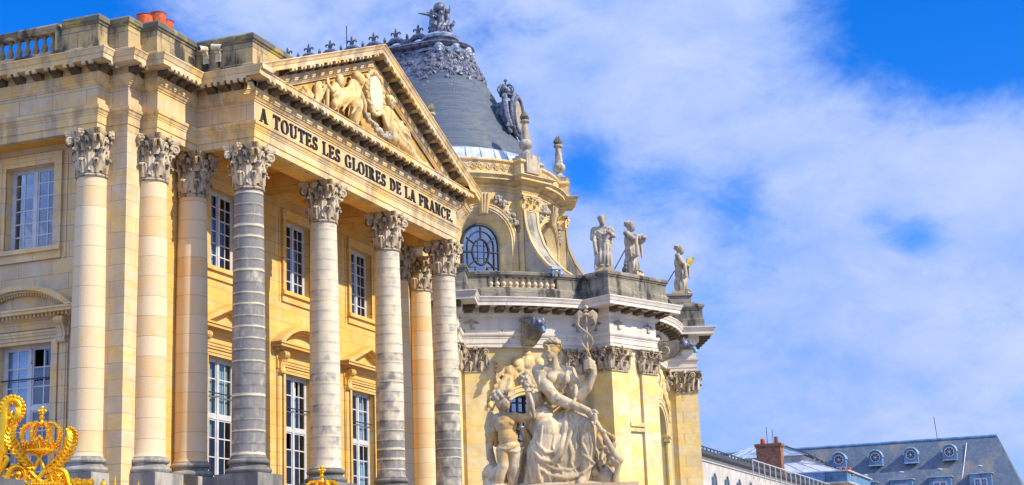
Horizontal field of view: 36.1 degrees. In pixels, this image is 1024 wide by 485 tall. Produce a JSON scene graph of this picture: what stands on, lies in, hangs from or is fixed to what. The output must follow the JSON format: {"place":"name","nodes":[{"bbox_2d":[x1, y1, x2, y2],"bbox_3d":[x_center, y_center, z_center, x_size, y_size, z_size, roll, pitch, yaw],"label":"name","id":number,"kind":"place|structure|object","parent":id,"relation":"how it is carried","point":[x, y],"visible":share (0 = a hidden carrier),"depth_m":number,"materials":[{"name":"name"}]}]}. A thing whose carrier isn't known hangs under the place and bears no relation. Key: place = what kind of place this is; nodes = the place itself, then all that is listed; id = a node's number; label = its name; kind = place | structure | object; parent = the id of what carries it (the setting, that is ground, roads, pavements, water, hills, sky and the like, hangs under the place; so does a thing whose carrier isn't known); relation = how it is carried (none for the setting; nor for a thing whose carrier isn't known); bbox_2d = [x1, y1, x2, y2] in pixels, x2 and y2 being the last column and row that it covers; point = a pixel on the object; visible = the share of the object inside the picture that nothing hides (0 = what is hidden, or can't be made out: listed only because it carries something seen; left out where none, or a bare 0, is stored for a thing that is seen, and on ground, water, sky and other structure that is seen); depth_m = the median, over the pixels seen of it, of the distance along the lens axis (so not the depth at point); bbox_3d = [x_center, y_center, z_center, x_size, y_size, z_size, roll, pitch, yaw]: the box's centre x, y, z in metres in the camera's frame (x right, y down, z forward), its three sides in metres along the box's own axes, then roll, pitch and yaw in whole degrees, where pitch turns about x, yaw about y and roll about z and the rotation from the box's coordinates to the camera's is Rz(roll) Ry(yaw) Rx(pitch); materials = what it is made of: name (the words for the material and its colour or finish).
{"place":"outdoors","nodes":[
{"label":"outdoors","id":0,"kind":"place"},
{"bbox_2d":[0,478,25,484],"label":"gate post","id":1,"kind":"object","parent":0,"point":[5,481],"visible":1,"depth_m":22.21,"materials":[{"name":"stone"}]},
{"bbox_2d":[0,394,93,484],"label":"gilded gate","id":2,"kind":"structure","parent":1,"relation":"on","point":[56,471],"depth_m":22.79,"materials":[{"name":"gold metal"}]},
{"bbox_2d":[91,476,161,484],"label":"gilded railing","id":3,"kind":"object","parent":2,"relation":"attached to","point":[103,482],"visible":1,"depth_m":22.93,"materials":[{"name":"gold metal"}]},
{"bbox_2d":[305,465,338,484],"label":"gilded crown crest","id":4,"kind":"object","parent":3,"relation":"attached to","point":[321,471],"visible":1,"depth_m":23.59,"materials":[{"name":"gold metal"}]},
{"bbox_2d":[0,13,481,484],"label":"palace pavilion","id":5,"kind":"structure","parent":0,"point":[236,264],"depth_m":50.44,"materials":[{"name":"stone"}]},
{"bbox_2d":[0,344,50,482],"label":"window","id":6,"kind":"structure","parent":5,"relation":"in","point":[28,381],"depth_m":48.77,"materials":[{"name":"white paint"}]},
{"bbox_2d":[10,166,53,250],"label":"window","id":7,"kind":"structure","parent":5,"relation":"in","point":[37,222],"depth_m":50.04,"materials":[{"name":"glass"}]},
{"bbox_2d":[136,11,173,28],"bbox_3d":[-12.604,-6.243,55.346,1.000,3.830,2.600,-7,-14,20],"label":"roof chimney","id":8,"kind":"object","parent":5,"relation":"on","point":[152,16],"visible":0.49,"depth_m":55.48,"materials":[{"name":"orange ceramic"}]},
{"bbox_2d":[197,46,209,69],"bbox_3d":[-10.067,-6.050,51.320,0.238,0.778,0.481,-9,-14,27],"label":"security camera","id":9,"kind":"object","parent":5,"relation":"attached to","point":[205,54],"visible":1,"depth_m":51.38,"materials":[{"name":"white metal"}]},
{"bbox_2d":[211,44,221,67],"bbox_3d":[-9.599,-6.097,51.191,0.368,0.778,0.381,-7,-14,20],"label":"security camera","id":10,"kind":"object","parent":5,"relation":"attached to","point":[217,48],"visible":1,"depth_m":51.22,"materials":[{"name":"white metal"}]},
{"bbox_2d":[208,357,231,477],"bbox_3d":[-9.754,6.135,51.961,0.302,4.600,2.040,-7,-14,20],"label":"window","id":11,"kind":"structure","parent":5,"relation":"in","point":[220,414],"depth_m":52.27,"materials":[{"name":"white paint"}]},
{"bbox_2d":[210,191,232,270],"bbox_3d":[-10.051,-0.339,53.464,0.180,2.695,1.840,-7,-14,20],"label":"window","id":12,"kind":"structure","parent":5,"relation":"in","point":[218,197],"depth_m":53.61,"materials":[{"name":"white paint"}]},
{"bbox_2d":[286,223,303,295],"bbox_3d":[-8.198,0.672,58.183,0.180,2.695,1.840,-7,-14,20],"label":"window","id":13,"kind":"structure","parent":5,"relation":"in","point":[291,228],"depth_m":58.40,"materials":[{"name":"white paint"}]},
{"bbox_2d":[286,376,308,484],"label":"window","id":14,"kind":"structure","parent":5,"relation":"in","point":[292,430],"depth_m":57.05,"materials":[{"name":"white paint"}]},
{"bbox_2d":[351,250,366,317],"bbox_3d":[-6.317,1.698,62.976,0.180,2.695,1.840,-7,-14,20],"label":"window","id":15,"kind":"structure","parent":5,"relation":"in","point":[355,254],"depth_m":63.24,"materials":[{"name":"white paint"}]},
{"bbox_2d":[352,392,371,484],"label":"window","id":16,"kind":"structure","parent":5,"relation":"in","point":[359,440],"depth_m":61.99,"materials":[{"name":"white paint"}]},
{"bbox_2d":[286,2,715,484],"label":"chapel","id":17,"kind":"structure","parent":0,"point":[518,304],"depth_m":85.68,"materials":[{"name":"white stone"}]},
{"bbox_2d":[461,224,500,286],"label":"window","id":18,"kind":"structure","parent":17,"relation":"in","point":[481,249],"depth_m":86.46,"materials":[{"name":"glass"}]},
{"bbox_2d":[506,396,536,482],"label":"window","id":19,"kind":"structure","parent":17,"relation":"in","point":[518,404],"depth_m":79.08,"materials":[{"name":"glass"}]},
{"bbox_2d":[549,266,561,276],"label":"floodlight","id":20,"kind":"object","parent":17,"relation":"attached to","point":[558,268],"visible":1,"depth_m":79.96,"materials":[{"name":"metal"}]},
{"bbox_2d":[590,215,615,271],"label":"statue","id":21,"kind":"object","parent":17,"relation":"on","point":[602,235],"visible":0.98,"depth_m":81.31,"materials":[{"name":"grey stone"}]},
{"bbox_2d":[614,220,646,275],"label":"statue","id":22,"kind":"object","parent":17,"relation":"on","point":[632,241],"visible":0.94,"depth_m":82.75,"materials":[{"name":"grey stone"}]},
{"bbox_2d":[665,244,694,293],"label":"statue","id":23,"kind":"object","parent":17,"relation":"on","point":[682,267],"visible":0.96,"depth_m":92.24,"materials":[{"name":"grey stone"}]},
{"bbox_2d":[0,0,1023,482],"label":"sky","id":24,"kind":"structure","parent":0,"point":[842,180],"materials":[{"name":"blue"}]},
{"bbox_2d":[554,481,638,484],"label":"gate pier","id":25,"kind":"structure","parent":0,"point":[624,483],"depth_m":28.55,"materials":[{"name":"beige stone"}]},
{"bbox_2d":[482,305,623,484],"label":"marble group","id":26,"kind":"object","parent":25,"relation":"on","point":[564,442],"visible":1,"depth_m":29.43},
{"bbox_2d":[622,263,626,272],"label":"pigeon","id":27,"kind":"object","parent":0,"point":[624,268],"visible":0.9,"depth_m":81.28,"materials":[{"name":"grey"}]},
{"bbox_2d":[701,445,829,484],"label":"rendered house","id":28,"kind":"structure","parent":0,"point":[719,469],"depth_m":111.13,"materials":[{"name":"white paint"}]},
{"bbox_2d":[712,470,717,484],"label":"window","id":29,"kind":"structure","parent":28,"relation":"in","point":[714,472],"depth_m":104.21,"materials":[{"name":"metal"}]},
{"bbox_2d":[725,474,729,484],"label":"window","id":30,"kind":"structure","parent":28,"relation":"in","point":[726,475],"depth_m":107.31,"materials":[{"name":"metal"}]},
{"bbox_2d":[754,436,784,473],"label":"brick chimney","id":31,"kind":"object","parent":28,"relation":"on","point":[772,454],"visible":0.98,"depth_m":142.92,"materials":[{"name":"brick"}]},
{"bbox_2d":[727,428,871,484],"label":"zinc roofed house","id":32,"kind":"structure","parent":0,"point":[800,462],"depth_m":147.58,"materials":[{"name":"grey metal"}]},
{"bbox_2d":[719,419,1023,484],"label":"slate wing","id":33,"kind":"structure","parent":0,"point":[975,460],"depth_m":165.04,"materials":[{"name":"cream stone"},{"name":"blue-grey slate"},{"name":"pale zinc"}]}
]}

